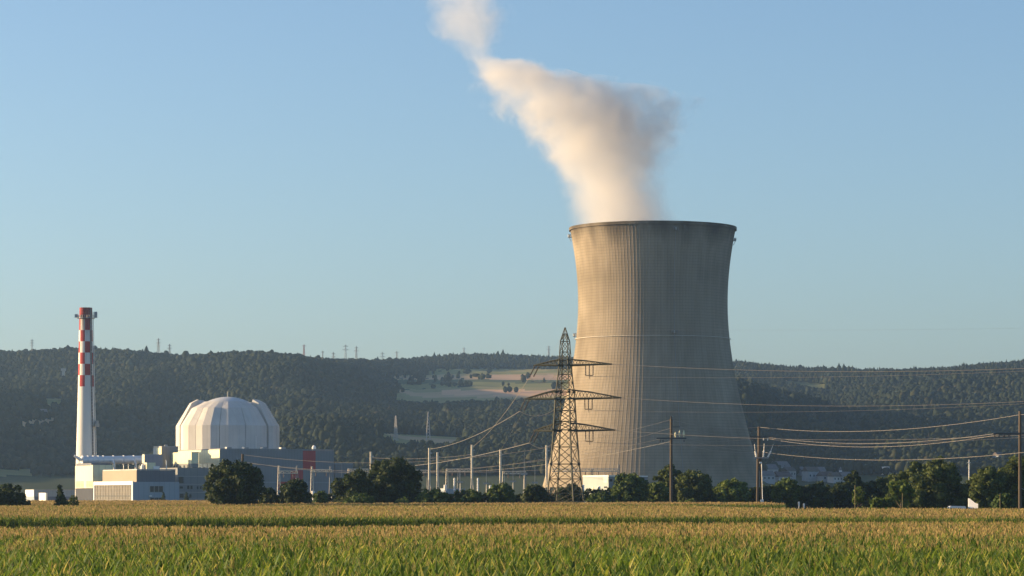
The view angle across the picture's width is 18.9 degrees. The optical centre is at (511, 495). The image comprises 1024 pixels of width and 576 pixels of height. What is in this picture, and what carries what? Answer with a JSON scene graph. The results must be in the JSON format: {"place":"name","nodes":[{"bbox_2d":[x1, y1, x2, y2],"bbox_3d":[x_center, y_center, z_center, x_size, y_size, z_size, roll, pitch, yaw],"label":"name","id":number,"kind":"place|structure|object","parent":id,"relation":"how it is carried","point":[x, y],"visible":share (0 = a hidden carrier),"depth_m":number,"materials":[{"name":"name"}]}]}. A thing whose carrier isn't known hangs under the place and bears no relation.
{"place":"outdoors","nodes":[
{"label":"outdoors","id":0,"kind":"place"},
{"bbox_2d":[0,358,968,500],"bbox_3d":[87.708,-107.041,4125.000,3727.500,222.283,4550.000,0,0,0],"label":"hills","id":1,"kind":"structure","parent":0,"point":[488,389],"depth_m":3658.02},
{"bbox_2d":[393,415,397,440],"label":"distant pylon","id":2,"kind":"object","parent":1,"relation":"on","point":[396,431],"visible":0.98,"depth_m":2497.42,"materials":[{"name":"grey metal"}]},
{"bbox_2d":[426,412,430,439],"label":"distant pylon","id":3,"kind":"object","parent":1,"relation":"on","point":[427,428],"visible":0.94,"depth_m":2567.90,"materials":[{"name":"grey metal"}]},
{"bbox_2d":[0,345,1023,475],"bbox_3d":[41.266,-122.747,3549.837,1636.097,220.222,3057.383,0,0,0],"label":"forest","id":4,"kind":"object","parent":1,"relation":"on","point":[344,417],"visible":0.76,"depth_m":3026.66,"materials":[{"name":"green plant"}]},
{"bbox_2d":[759,471,775,483],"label":"house","id":5,"kind":"structure","parent":1,"relation":"on","point":[768,477],"depth_m":2135.84,"materials":[{"name":"paint"}]},
{"bbox_2d":[766,464,778,471],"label":"house","id":6,"kind":"structure","parent":1,"relation":"on","point":[773,467],"depth_m":2209.65,"materials":[{"name":"paint"}]},
{"bbox_2d":[771,461,790,467],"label":"house","id":7,"kind":"structure","parent":1,"relation":"on","point":[784,463],"depth_m":2241.28,"materials":[{"name":"paint"}]},
{"bbox_2d":[774,471,792,481],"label":"house","id":8,"kind":"structure","parent":1,"relation":"on","point":[780,475],"depth_m":2167.02,"materials":[{"name":"paint"}]},
{"bbox_2d":[781,467,795,478],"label":"house","id":9,"kind":"structure","parent":1,"relation":"on","point":[792,470],"depth_m":2230.47,"materials":[{"name":"paint"}]},
{"bbox_2d":[802,467,819,481],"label":"house","id":10,"kind":"structure","parent":1,"relation":"on","point":[809,474],"depth_m":2224.12,"materials":[{"name":"paint"}]},
{"bbox_2d":[816,471,831,481],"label":"house","id":11,"kind":"structure","parent":1,"relation":"on","point":[821,475],"depth_m":2218.99,"materials":[{"name":"paint"}]},
{"bbox_2d":[826,472,841,482],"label":"house","id":12,"kind":"structure","parent":1,"relation":"on","point":[833,477],"depth_m":2209.05,"materials":[{"name":"paint"}]},
{"bbox_2d":[839,472,850,481],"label":"house","id":13,"kind":"structure","parent":1,"relation":"on","point":[843,474],"depth_m":2211.36,"materials":[{"name":"paint"}]},
{"bbox_2d":[992,452,1002,457],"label":"house","id":14,"kind":"structure","parent":1,"relation":"on","point":[995,454],"depth_m":2318.36,"materials":[{"name":"paint"}]},
{"bbox_2d":[0,504,1023,529],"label":"corn field","id":15,"kind":"structure","parent":0,"point":[163,516],"depth_m":353.78,"materials":[{"name":"green plant"}]},
{"bbox_2d":[0,0,1023,369],"label":"sky","id":16,"kind":"structure","parent":0,"point":[410,178],"materials":[{"name":"blue"}]},
{"bbox_3d":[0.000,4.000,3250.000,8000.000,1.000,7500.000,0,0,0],"label":"ground","id":17,"kind":"structure","parent":0,"visible":0},
{"bbox_2d":[0,483,30,505],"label":"broadleaf tree","id":18,"kind":"object","parent":17,"relation":"on","point":[9,496],"visible":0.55,"depth_m":573.31,"materials":[{"name":"green plant"}]},
{"bbox_2d":[39,493,46,500],"bbox_3d":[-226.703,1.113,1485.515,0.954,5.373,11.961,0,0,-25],"label":"white container","id":19,"kind":"object","parent":17,"relation":"on","point":[42,496],"visible":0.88,"depth_m":1484.89,"materials":[{"name":"paint"}]},
{"bbox_2d":[39,494,45,500],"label":"door","id":20,"kind":"structure","parent":19,"relation":"in","point":[41,496],"depth_m":1485.02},
{"bbox_2d":[25,489,74,499],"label":"depot","id":21,"kind":"structure","parent":17,"relation":"on","point":[32,494],"depth_m":1523.96,"materials":[{"name":"white paint"}]},
{"bbox_2d":[53,484,68,505],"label":"conifer","id":22,"kind":"object","parent":17,"relation":"on","point":[61,498],"visible":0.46,"depth_m":574.63,"materials":[{"name":"green plant"}]},
{"bbox_2d":[67,495,78,505],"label":"shrub","id":23,"kind":"object","parent":17,"relation":"on","point":[73,500],"visible":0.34,"depth_m":589.59,"materials":[{"name":"green plant"}]},
{"bbox_2d":[75,307,98,463],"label":"chimney","id":24,"kind":"object","parent":17,"relation":"on","point":[87,423],"visible":0.84,"depth_m":1476.86,"materials":[{"name":"concrete"}]},
{"bbox_2d":[75,463,112,500],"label":"louvred block","id":25,"kind":"structure","parent":17,"relation":"on","point":[87,475],"depth_m":1432.49,"materials":[{"name":"concrete"}]},
{"bbox_2d":[93,469,178,500],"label":"front hall","id":26,"kind":"structure","parent":17,"relation":"on","point":[135,484],"depth_m":1378.45,"materials":[{"name":"white paint"}]},
{"bbox_2d":[74,455,141,469],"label":"flue duct","id":27,"kind":"object","parent":26,"relation":"on","point":[124,459],"visible":0.66,"depth_m":1454.95,"materials":[{"name":"metal"}]},
{"bbox_2d":[144,463,155,468],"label":"roof cabin","id":28,"kind":"object","parent":26,"relation":"on","point":[149,465],"visible":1,"depth_m":1383.22,"materials":[{"name":"white metal"}]},
{"bbox_2d":[150,486,162,491],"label":"window","id":29,"kind":"structure","parent":26,"relation":"in","point":[152,488],"depth_m":1374.42,"materials":[{"name":"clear glass"}]},
{"bbox_2d":[142,454,162,467],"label":"plant block","id":30,"kind":"structure","parent":17,"relation":"on","point":[157,459],"depth_m":1442.07,"materials":[{"name":"concrete"}]},
{"bbox_2d":[153,444,177,467],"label":"stair tower","id":31,"kind":"structure","parent":17,"relation":"on","point":[166,450],"depth_m":1466.61,"materials":[{"name":"concrete"}]},
{"bbox_2d":[160,467,208,500],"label":"panel building","id":32,"kind":"structure","parent":17,"relation":"on","point":[192,481],"depth_m":1413.04,"materials":[{"name":"metal"}]},
{"bbox_2d":[172,452,198,467],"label":"cream annex","id":33,"kind":"object","parent":17,"relation":"on","point":[184,459],"visible":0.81,"depth_m":1447.77,"materials":[{"name":"concrete"}]},
{"bbox_2d":[176,397,278,449],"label":"reactor building","id":34,"kind":"structure","parent":17,"relation":"on","point":[224,422],"depth_m":1510.80,"materials":[{"name":"concrete"}]},
{"bbox_2d":[201,458,266,505],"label":"broadleaf tree","id":35,"kind":"object","parent":17,"relation":"on","point":[237,482],"visible":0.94,"depth_m":617.57,"materials":[{"name":"green plant"}]},
{"bbox_2d":[178,445,333,499],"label":"turbine hall","id":36,"kind":"structure","parent":17,"relation":"on","point":[207,458],"depth_m":1464.96,"materials":[{"name":"metal"}]},
{"bbox_2d":[198,463,214,469],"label":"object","id":37,"kind":"structure","parent":36,"relation":"in","point":[206,465],"depth_m":1468.43,"materials":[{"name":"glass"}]},
{"bbox_2d":[258,487,279,503],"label":"shrub","id":38,"kind":"object","parent":17,"relation":"on","point":[270,495],"visible":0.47,"depth_m":639.15,"materials":[{"name":"green plant"}]},
{"bbox_2d":[277,466,297,494],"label":"substation gantry","id":39,"kind":"object","parent":17,"relation":"on","point":[283,473],"visible":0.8,"depth_m":1149.91,"materials":[{"name":"metal"}]},
{"bbox_2d":[278,477,312,505],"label":"broadleaf tree","id":40,"kind":"object","parent":17,"relation":"on","point":[293,490],"visible":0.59,"depth_m":637.84,"materials":[{"name":"green plant"}]},
{"bbox_2d":[312,490,328,502],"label":"shrub","id":41,"kind":"object","parent":17,"relation":"on","point":[321,496],"visible":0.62,"depth_m":653.92,"materials":[{"name":"green plant"}]},
{"bbox_2d":[310,466,331,498],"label":"substation gantry","id":42,"kind":"object","parent":17,"relation":"on","point":[311,469],"visible":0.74,"depth_m":1149.92,"materials":[{"name":"metal"}]},
{"bbox_2d":[334,463,352,479],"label":"hall annex","id":43,"kind":"object","parent":17,"relation":"on","point":[337,467],"visible":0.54,"depth_m":1501.41,"materials":[{"name":"metal"}]},
{"bbox_2d":[330,468,379,502],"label":"broadleaf tree","id":44,"kind":"object","parent":17,"relation":"on","point":[351,484],"visible":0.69,"depth_m":672.58,"materials":[{"name":"green plant"}]},
{"bbox_2d":[342,493,374,503],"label":"shrub","id":45,"kind":"object","parent":17,"relation":"on","point":[360,498],"visible":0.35,"depth_m":648.73,"materials":[{"name":"green plant"}]},
{"bbox_2d":[366,456,423,502],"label":"broadleaf tree","id":46,"kind":"object","parent":17,"relation":"on","point":[392,482],"visible":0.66,"depth_m":681.40,"materials":[{"name":"green plant"}]},
{"bbox_2d":[394,496,410,502],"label":"shrub","id":47,"kind":"object","parent":17,"relation":"on","point":[404,500],"visible":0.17,"depth_m":649.16,"materials":[{"name":"green plant"}]},
{"bbox_2d":[26,499,787,507],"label":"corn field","id":48,"kind":"structure","parent":17,"relation":"on","point":[160,502],"depth_m":637.23,"materials":[{"name":"green plant"}]},
{"bbox_2d":[428,448,431,490],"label":"substation mast","id":49,"kind":"object","parent":17,"relation":"on","point":[429,452],"visible":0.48,"depth_m":1059.85,"materials":[{"name":"metal"}]},
{"bbox_2d":[415,487,450,502],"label":"shrub","id":50,"kind":"object","parent":17,"relation":"on","point":[434,495],"visible":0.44,"depth_m":668.24,"materials":[{"name":"green plant"}]},
{"bbox_2d":[436,452,439,488],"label":"substation mast","id":51,"kind":"object","parent":17,"relation":"on","point":[438,456],"visible":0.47,"depth_m":1109.87,"materials":[{"name":"metal"}]},
{"bbox_2d":[325,492,555,502],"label":"hedge","id":52,"kind":"object","parent":17,"relation":"on","point":[487,498],"visible":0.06,"depth_m":699.47,"materials":[{"name":"green plant"}]},
{"bbox_2d":[440,488,464,493],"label":"blue shed","id":53,"kind":"structure","parent":17,"relation":"on","point":[450,491],"depth_m":1101.29,"materials":[{"name":"metal"}]},
{"bbox_2d":[445,468,470,487],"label":"substation gantry","id":54,"kind":"object","parent":17,"relation":"on","point":[459,470],"visible":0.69,"depth_m":1119.92,"materials":[{"name":"metal"}]},
{"bbox_2d":[452,488,481,502],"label":"shrub","id":55,"kind":"object","parent":17,"relation":"on","point":[471,496],"visible":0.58,"depth_m":667.92,"materials":[{"name":"green plant"}]},
{"bbox_2d":[470,445,474,488],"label":"substation mast","id":56,"kind":"object","parent":17,"relation":"on","point":[472,449],"visible":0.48,"depth_m":1049.82,"materials":[{"name":"metal"}]},
{"bbox_2d":[499,450,502,484],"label":"substation mast","id":57,"kind":"object","parent":17,"relation":"on","point":[500,467],"visible":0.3,"depth_m":1059.87,"materials":[{"name":"metal"}]},
{"bbox_2d":[486,482,516,502],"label":"broadleaf tree","id":58,"kind":"object","parent":17,"relation":"on","point":[499,493],"visible":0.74,"depth_m":673.31,"materials":[{"name":"green plant"}]},
{"bbox_2d":[0,518,1023,575],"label":"corn field","id":59,"kind":"structure","parent":17,"relation":"on","point":[911,548],"depth_m":124.38,"materials":[{"name":"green plant"}]},
{"bbox_2d":[502,471,525,492],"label":"substation gantry","id":60,"kind":"object","parent":17,"relation":"on","point":[514,473],"visible":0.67,"depth_m":1119.89,"materials":[{"name":"metal"}]},
{"bbox_2d":[520,484,549,502],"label":"shrub","id":61,"kind":"object","parent":17,"relation":"on","point":[535,493],"visible":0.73,"depth_m":688.21,"materials":[{"name":"green plant"}]},
{"bbox_2d":[545,445,548,489],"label":"substation mast","id":62,"kind":"object","parent":17,"relation":"on","point":[547,450],"visible":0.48,"depth_m":1069.85,"materials":[{"name":"metal"}]},
{"bbox_2d":[554,483,585,500],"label":"broadleaf tree","id":63,"kind":"object","parent":17,"relation":"on","point":[569,488],"visible":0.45,"depth_m":732.39,"materials":[{"name":"green plant"}]},
{"bbox_2d":[520,327,621,501],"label":"transmission pylon","id":64,"kind":"object","parent":17,"relation":"on","point":[556,398],"visible":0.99,"depth_m":699.09,"materials":[{"name":"metal"}]},
{"bbox_2d":[415,443,527,465],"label":"power cable","id":65,"kind":"object","parent":64,"relation":"attached to","point":[476,455],"visible":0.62,"depth_m":791.70,"materials":[{"name":"metal"}]},
{"bbox_2d":[590,371,1017,377],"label":"power cable","id":66,"kind":"object","parent":64,"relation":"attached to","point":[793,377],"visible":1,"depth_m":684.48,"materials":[{"name":"metal"}]},
{"bbox_2d":[597,404,1013,411],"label":"power cable","id":67,"kind":"object","parent":64,"relation":"attached to","point":[827,411],"visible":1,"depth_m":678.79,"materials":[{"name":"metal"}]},
{"bbox_2d":[593,437,1023,445],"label":"power cable","id":68,"kind":"object","parent":64,"relation":"attached to","point":[797,445],"visible":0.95,"depth_m":683.67,"materials":[{"name":"metal"}]},
{"bbox_2d":[617,430,1018,439],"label":"power cable","id":69,"kind":"object","parent":64,"relation":"attached to","point":[810,439],"visible":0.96,"depth_m":678.22,"materials":[{"name":"metal"}]},
{"bbox_2d":[614,364,1023,371],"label":"power cable","id":70,"kind":"object","parent":64,"relation":"attached to","point":[824,371],"visible":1,"depth_m":674.06,"materials":[{"name":"metal"}]},
{"bbox_2d":[628,398,1023,405],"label":"power cable","id":71,"kind":"object","parent":64,"relation":"attached to","point":[802,405],"visible":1,"depth_m":678.53,"materials":[{"name":"metal"}]},
{"bbox_2d":[552,464,619,483],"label":"substation gantry","id":72,"kind":"object","parent":17,"relation":"on","point":[592,470],"visible":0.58,"depth_m":1089.46,"materials":[{"name":"metal"}]},
{"bbox_2d":[583,475,616,490],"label":"control building","id":73,"kind":"structure","parent":17,"relation":"on","point":[604,482],"depth_m":1016.67,"materials":[{"name":"white metal"}]},
{"bbox_2d":[587,491,615,502],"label":"shrub","id":74,"kind":"object","parent":17,"relation":"on","point":[602,496],"visible":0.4,"depth_m":718.81,"materials":[{"name":"green plant"}]},
{"bbox_2d":[610,472,649,501],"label":"broadleaf tree","id":75,"kind":"object","parent":17,"relation":"on","point":[630,487],"visible":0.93,"depth_m":722.43,"materials":[{"name":"green plant"}]},
{"bbox_2d":[543,220,759,494],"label":"cooling tower","id":76,"kind":"structure","parent":17,"relation":"on","point":[643,286],"depth_m":1562.49,"materials":[{"name":"concrete"}]},
{"bbox_2d":[645,481,673,502],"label":"broadleaf tree","id":77,"kind":"object","parent":17,"relation":"on","point":[659,491],"visible":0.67,"depth_m":733.20,"materials":[{"name":"green plant"}]},
{"bbox_2d":[652,464,681,501],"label":"broadleaf tree","id":78,"kind":"object","parent":17,"relation":"on","point":[663,476],"visible":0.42,"depth_m":744.09,"materials":[{"name":"green plant"}]},
{"bbox_2d":[584,487,754,501],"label":"hedge","id":79,"kind":"object","parent":17,"relation":"on","point":[587,491],"visible":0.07,"depth_m":759.50,"materials":[{"name":"green plant"}]},
{"bbox_2d":[657,416,685,502],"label":"utility pole","id":80,"kind":"object","parent":17,"relation":"on","point":[671,469],"visible":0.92,"depth_m":699.72,"materials":[{"name":"brown wood"}]},
{"bbox_2d":[258,439,657,471],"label":"power cable","id":81,"kind":"object","parent":80,"relation":"attached to","point":[478,467],"visible":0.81,"depth_m":723.14,"materials":[{"name":"metal"}]},
{"bbox_2d":[248,420,668,462],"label":"power cable","id":82,"kind":"object","parent":80,"relation":"attached to","point":[462,458],"visible":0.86,"depth_m":726.56,"materials":[{"name":"metal"}]},
{"bbox_2d":[247,428,669,472],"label":"power cable","id":83,"kind":"object","parent":80,"relation":"attached to","point":[467,469],"visible":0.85,"depth_m":725.45,"materials":[{"name":"metal"}]},
{"bbox_2d":[430,442,666,471],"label":"power cable","id":84,"kind":"object","parent":80,"relation":"attached to","point":[553,463],"visible":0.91,"depth_m":857.15,"materials":[{"name":"metal"}]},
{"bbox_2d":[675,469,713,502],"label":"broadleaf tree","id":85,"kind":"object","parent":17,"relation":"on","point":[696,485],"visible":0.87,"depth_m":737.38,"materials":[{"name":"green plant"}]},
{"bbox_2d":[712,477,752,501],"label":"broadleaf tree","id":86,"kind":"object","parent":17,"relation":"on","point":[733,490],"visible":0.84,"depth_m":732.67,"materials":[{"name":"green plant"}]},
{"bbox_2d":[750,427,772,501],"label":"utility pole","id":87,"kind":"object","parent":17,"relation":"on","point":[759,456],"visible":0.94,"depth_m":699.73,"materials":[{"name":"brown wood"}]},
{"bbox_2d":[768,434,989,443],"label":"power cable","id":88,"kind":"object","parent":87,"relation":"attached to","point":[878,443],"visible":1,"depth_m":628.05,"materials":[{"name":"metal"}]},
{"bbox_2d":[771,435,993,446],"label":"power cable","id":89,"kind":"object","parent":87,"relation":"attached to","point":[887,446],"visible":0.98,"depth_m":615.38,"materials":[{"name":"metal"}]},
{"bbox_2d":[761,415,1015,431],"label":"power cable","id":90,"kind":"object","parent":87,"relation":"attached to","point":[883,430],"visible":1,"depth_m":638.61,"materials":[{"name":"metal"}]},
{"bbox_2d":[764,452,1023,459],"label":"power cable","id":91,"kind":"object","parent":87,"relation":"attached to","point":[915,459],"visible":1,"depth_m":588.33,"materials":[{"name":"metal"}]},
{"bbox_2d":[749,486,773,501],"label":"shrub","id":92,"kind":"object","parent":17,"relation":"on","point":[766,495],"visible":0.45,"depth_m":742.80,"materials":[{"name":"green plant"}]},
{"bbox_2d":[769,477,805,508],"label":"broadleaf tree","id":93,"kind":"object","parent":17,"relation":"on","point":[788,492],"visible":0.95,"depth_m":732.88,"materials":[{"name":"green plant"}]},
{"bbox_2d":[763,484,855,508],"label":"hedge","id":94,"kind":"object","parent":17,"relation":"on","point":[772,486],"visible":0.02,"depth_m":769.49,"materials":[{"name":"green plant"}]},
{"bbox_2d":[801,480,834,509],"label":"broadleaf tree","id":95,"kind":"object","parent":17,"relation":"on","point":[818,494],"visible":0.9,"depth_m":732.68,"materials":[{"name":"green plant"}]},
{"bbox_2d":[829,481,857,508],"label":"broadleaf tree","id":96,"kind":"object","parent":17,"relation":"on","point":[841,492],"visible":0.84,"depth_m":738.07,"materials":[{"name":"green plant"}]},
{"bbox_2d":[843,470,861,506],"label":"broadleaf tree","id":97,"kind":"object","parent":17,"relation":"on","point":[853,477],"visible":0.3,"depth_m":749.17,"materials":[{"name":"green plant"}]},
{"bbox_2d":[852,486,865,507],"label":"young tree","id":98,"kind":"object","parent":17,"relation":"on","point":[856,499],"visible":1,"depth_m":559.74,"materials":[{"name":"green plant"}]},
{"bbox_2d":[856,481,881,508],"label":"broadleaf tree","id":99,"kind":"object","parent":17,"relation":"on","point":[868,487],"visible":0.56,"depth_m":748.14,"materials":[{"name":"green plant"}]},
{"bbox_2d":[872,473,893,507],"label":"broadleaf tree","id":100,"kind":"object","parent":17,"relation":"on","point":[882,485],"visible":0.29,"depth_m":748.34,"materials":[{"name":"green plant"}]},
{"bbox_2d":[869,496,908,508],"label":"hedge","id":101,"kind":"object","parent":17,"relation":"on","point":[876,502],"visible":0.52,"depth_m":574.57,"materials":[{"name":"green plant"}]},
{"bbox_2d":[888,479,916,508],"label":"young tree","id":102,"kind":"object","parent":17,"relation":"on","point":[897,489],"visible":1,"depth_m":559.12,"materials":[{"name":"green plant"}]},
{"bbox_2d":[885,455,970,508],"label":"broadleaf tree","id":103,"kind":"object","parent":17,"relation":"on","point":[933,486],"visible":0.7,"depth_m":635.54,"materials":[{"name":"green plant"}]},
{"bbox_2d":[968,498,977,508],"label":"upright board","id":104,"kind":"object","parent":17,"relation":"on","point":[971,504],"visible":0.47,"depth_m":544.71,"materials":[{"name":"metal"}]},
{"bbox_2d":[967,465,1006,508],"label":"broadleaf tree","id":105,"kind":"object","parent":17,"relation":"on","point":[988,483],"visible":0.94,"depth_m":607.68,"materials":[{"name":"green plant"}]},
{"bbox_2d":[990,493,1017,508],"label":"shrub","id":106,"kind":"object","parent":17,"relation":"on","point":[1006,501],"visible":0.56,"depth_m":583.68,"materials":[{"name":"green plant"}]},
{"bbox_2d":[993,411,1023,507],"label":"utility pole","id":107,"kind":"object","parent":17,"relation":"on","point":[1020,488],"visible":0.92,"depth_m":559.75,"materials":[{"name":"brown wood"}]},
{"bbox_2d":[997,454,1023,508],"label":"broadleaf tree","id":108,"kind":"object","parent":17,"relation":"on","point":[1008,471],"visible":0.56,"depth_m":637.07,"materials":[{"name":"green plant"}]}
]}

